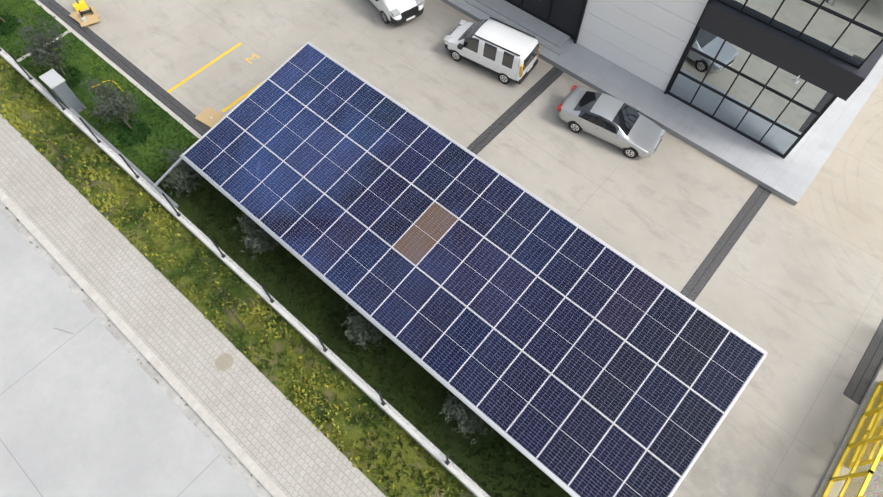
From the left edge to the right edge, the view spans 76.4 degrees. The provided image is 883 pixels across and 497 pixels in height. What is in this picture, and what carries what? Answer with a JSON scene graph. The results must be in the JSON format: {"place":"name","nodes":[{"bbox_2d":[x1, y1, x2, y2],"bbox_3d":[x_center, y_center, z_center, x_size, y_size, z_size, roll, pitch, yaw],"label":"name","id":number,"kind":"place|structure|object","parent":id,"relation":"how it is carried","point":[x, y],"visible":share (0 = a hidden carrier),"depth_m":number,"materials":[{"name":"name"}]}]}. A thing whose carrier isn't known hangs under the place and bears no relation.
{"place":"outdoors","nodes":[
{"label":"outdoors","id":0,"kind":"place"},
{"bbox_2d":[0,212,257,496],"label":"road","id":1,"kind":"structure","parent":0,"point":[89,407],"depth_m":19.63,"materials":[{"name":"concrete"}]},
{"bbox_2d":[153,153,182,186],"bbox_3d":[-10.625,-3.072,21.942,0.180,0.473,1.682,37,68,18],"label":"support post","id":2,"kind":"object","parent":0,"point":[174,165],"visible":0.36,"depth_m":21.93,"materials":[{"name":"silver metal"}]},
{"bbox_2d":[0,114,385,496],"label":"sidewalk paving","id":3,"kind":"structure","parent":0,"point":[287,447],"depth_m":20.85,"materials":[{"name":"grey brick"}]},
{"bbox_2d":[0,56,475,496],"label":"verge grass","id":4,"kind":"structure","parent":0,"point":[354,434],"depth_m":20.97,"materials":[{"name":"green plant"}]},
{"bbox_2d":[24,118,66,162],"bbox_3d":[-16.619,-4.590,23.667,0.689,2.753,0.861,13,62,7],"label":"sapling tree","id":5,"kind":"object","parent":4,"relation":"on","point":[60,154],"visible":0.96,"depth_m":23.77,"materials":[{"name":"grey plant"}]},
{"bbox_2d":[217,292,245,330],"bbox_3d":[-7.266,2.272,19.996,0.757,2.582,0.914,37,68,18],"label":"sapling tree","id":6,"kind":"object","parent":4,"relation":"on","point":[241,324],"visible":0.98,"depth_m":19.71,"materials":[{"name":"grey plant"}]},
{"bbox_2d":[0,47,488,496],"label":"fence wall","id":7,"kind":"structure","parent":0,"point":[331,356],"depth_m":21.11,"materials":[{"name":"white concrete"}]},
{"bbox_2d":[1,48,491,496],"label":"fence","id":8,"kind":"object","parent":7,"relation":"on","point":[329,349],"depth_m":20.24,"materials":[{"name":"metal"}]},
{"bbox_2d":[68,108,178,208],"bbox_3d":[-14.026,-4.064,24.555,8.100,0.150,0.160,37,68,18],"label":"fence cable tray","id":9,"kind":"object","parent":8,"relation":"attached to","point":[130,163],"visible":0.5,"depth_m":24.39,"materials":[{"name":"silver metal"}]},
{"bbox_2d":[38,0,882,496],"bbox_3d":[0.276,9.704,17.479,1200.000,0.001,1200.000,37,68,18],"label":"ground","id":10,"kind":"structure","parent":0,"point":[796,292],"depth_m":24.11,"materials":[{"name":"concrete"}]},
{"bbox_2d":[69,0,100,26],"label":"pallet with reel","id":11,"kind":"object","parent":10,"relation":"on","point":[84,15],"visible":1,"depth_m":29.25,"materials":[{"name":"beige wood"}]},
{"bbox_2d":[0,200,272,496],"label":"road gutter","id":12,"kind":"object","parent":10,"relation":"on","point":[227,454],"depth_m":20.53,"materials":[{"name":"concrete"}]},
{"bbox_2d":[0,189,286,496],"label":"kerb stones","id":13,"kind":"object","parent":10,"relation":"on","point":[229,441],"visible":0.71,"depth_m":20.51,"materials":[{"name":"concrete"}]},
{"bbox_2d":[195,106,223,127],"bbox_3d":[-10.646,-6.024,26.025,1.320,0.160,0.860,30,65,15],"label":"cardboard box","id":14,"kind":"object","parent":10,"relation":"on","point":[208,116],"visible":0.83,"depth_m":25.99,"materials":[{"name":"beige cardboard"}]},
{"bbox_2d":[167,42,262,112],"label":"yellow markings","id":15,"kind":"object","parent":10,"relation":"on","point":[209,64],"visible":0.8,"depth_m":27.44,"materials":[{"name":"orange paint"}]},
{"bbox_2d":[0,48,449,464],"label":"fence posts","id":16,"kind":"object","parent":10,"relation":"on","point":[272,300],"visible":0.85,"depth_m":22.01,"materials":[{"name":"black metal"}]},
{"bbox_2d":[16,0,586,460],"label":"lawn kerb","id":17,"kind":"structure","parent":10,"relation":"on","point":[146,92],"depth_m":27.61,"materials":[{"name":"concrete"}]},
{"bbox_2d":[0,0,617,496],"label":"lawn grass","id":18,"kind":"structure","parent":10,"relation":"on","point":[432,406],"depth_m":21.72,"materials":[{"name":"green plant"}]},
{"bbox_2d":[15,13,69,74],"bbox_3d":[-18.412,-9.456,25.974,3.090,3.443,2.176,37,68,18],"label":"olive tree","id":19,"kind":"object","parent":18,"relation":"on","point":[39,47],"visible":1,"depth_m":25.58,"materials":[{"name":"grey plant"}]},
{"bbox_2d":[39,69,86,112],"bbox_3d":[-17.238,-7.099,25.600,1.020,1.780,0.680,37,68,18],"label":"electrical cabinet","id":20,"kind":"object","parent":18,"relation":"on","point":[56,84],"visible":0.88,"depth_m":25.07,"materials":[{"name":"grey metal"}]},
{"bbox_2d":[80,76,140,128],"bbox_3d":[-14.393,-6.220,24.593,2.835,2.746,2.265,37,68,18],"label":"olive tree","id":21,"kind":"object","parent":18,"relation":"on","point":[112,107],"visible":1,"depth_m":24.25,"materials":[{"name":"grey plant"}]},
{"bbox_2d":[160,143,202,197],"bbox_3d":[-10.656,-2.936,23.214,2.098,2.015,2.220,12,62,7],"label":"olive tree","id":22,"kind":"object","parent":18,"relation":"on","point":[183,173],"visible":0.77,"depth_m":22.81,"materials":[{"name":"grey plant"}]},
{"bbox_2d":[232,210,279,259],"bbox_3d":[-6.902,-0.496,21.780,2.190,2.164,2.148,16,62,8],"label":"olive tree","id":23,"kind":"object","parent":18,"relation":"on","point":[258,237],"visible":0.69,"depth_m":21.40,"materials":[{"name":"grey plant"}]},
{"bbox_2d":[341,304,385,348],"bbox_3d":[-2.683,2.791,20.068,1.726,2.006,1.784,-10,62,-6],"label":"olive tree","id":24,"kind":"object","parent":18,"relation":"on","point":[363,329],"visible":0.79,"depth_m":19.62,"materials":[{"name":"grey plant"}]},
{"bbox_2d":[439,391,493,443],"bbox_3d":[0.885,5.488,18.506,1.970,2.154,1.641,37,68,18],"label":"olive tree","id":25,"kind":"object","parent":18,"relation":"on","point":[467,417],"visible":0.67,"depth_m":18.05,"materials":[{"name":"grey plant"}]},
{"bbox_2d":[39,0,597,456],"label":"drainage channel","id":26,"kind":"object","parent":10,"relation":"on","point":[137,74],"depth_m":27.64,"materials":[{"name":"grey metal"}]},
{"bbox_2d":[370,0,424,24],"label":"car","id":27,"kind":"object","parent":10,"relation":"on","point":[396,12],"visible":1,"depth_m":28.39,"materials":[{"name":"white paint"}]},
{"bbox_2d":[180,41,767,496],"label":"canopy frame","id":28,"kind":"object","parent":10,"relation":"on","point":[412,355],"visible":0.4,"depth_m":18.67,"materials":[{"name":"silver metal"}]},
{"bbox_2d":[184,44,763,496],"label":"solar panels","id":29,"kind":"object","parent":28,"relation":"on","point":[470,356],"visible":1,"depth_m":18.76,"materials":[{"name":"blue glass"}]},
{"bbox_2d":[444,17,540,83],"bbox_3d":[2.361,-9.775,27.101,4.480,1.885,2.240,31,66,16],"label":"van","id":30,"kind":"object","parent":10,"relation":"on","point":[505,53],"visible":1,"depth_m":26.38,"materials":[{"name":"white paint"}]},
{"bbox_2d":[467,67,563,154],"bbox_3d":[3.537,-6.567,26.405,0.600,0.008,6.850,37,68,18],"label":"drain","id":31,"kind":"object","parent":10,"relation":"on","point":[488,135],"visible":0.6,"depth_m":26.33,"materials":[{"name":"grey metal"}]},
{"bbox_2d":[557,85,665,158],"bbox_3d":[7.610,-5.747,25.130,4.660,1.462,2.140,30,65,15],"label":"silver saloon car","id":32,"kind":"object","parent":10,"relation":"on","point":[630,132],"visible":1,"depth_m":24.70,"materials":[{"name":"grey paint"}]},
{"bbox_2d":[441,0,882,205],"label":"granite plinth","id":33,"kind":"object","parent":10,"relation":"on","point":[790,177],"visible":0.82,"depth_m":25.95,"materials":[{"name":"grey stone"}]},
{"bbox_2d":[680,185,771,301],"bbox_3d":[11.720,-0.322,22.976,0.600,0.008,6.880,37,68,18],"label":"drain","id":34,"kind":"object","parent":10,"relation":"on","point":[697,282],"visible":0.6,"depth_m":22.89,"materials":[{"name":"grey metal"}]},
{"bbox_2d":[814,362,882,496],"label":"gate track kerb","id":35,"kind":"structure","parent":10,"relation":"on","point":[878,378],"depth_m":19.13,"materials":[{"name":"concrete"}]},
{"bbox_2d":[821,381,882,496],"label":"yellow sliding gate","id":36,"kind":"structure","parent":35,"relation":"on","point":[861,446],"depth_m":18.18,"materials":[{"name":"yellow metal"}]},
{"bbox_2d":[843,319,882,404],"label":"drain","id":37,"kind":"object","parent":10,"relation":"on","point":[861,379],"visible":1,"depth_m":20.38,"materials":[{"name":"grey metal"}]},
{"bbox_2d":[577,0,707,91],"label":"building wall","id":38,"kind":"structure","parent":0,"point":[646,40],"depth_m":25.52,"materials":[{"name":"white metal"}]},
{"bbox_2d":[505,0,882,158],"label":"building mullions","id":39,"kind":"object","parent":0,"point":[688,48],"visible":0.75,"depth_m":23.56,"materials":[{"name":"black metal"}]},
{"bbox_2d":[509,0,882,154],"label":"windows","id":40,"kind":"structure","parent":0,"point":[855,44],"depth_m":23.15,"materials":[{"name":"glass"}]},
{"bbox_2d":[697,0,882,100],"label":"building spandrel band","id":41,"kind":"object","parent":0,"point":[839,78],"visible":1,"depth_m":21.21,"materials":[{"name":"black metal"}]},
{"bbox_2d":[792,75,799,83],"bbox_3d":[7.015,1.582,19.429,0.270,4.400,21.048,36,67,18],"label":"security camera","id":42,"kind":"object","parent":41,"relation":"attached to","point":[795,81],"visible":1,"depth_m":21.43,"materials":[{"name":"white plastic"}]},
{"bbox_2d":[843,437,882,496],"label":"gravel ground","id":43,"kind":"structure","parent":0,"point":[874,488],"depth_m":18.54,"materials":[{"name":"grey gravel"}]}
]}

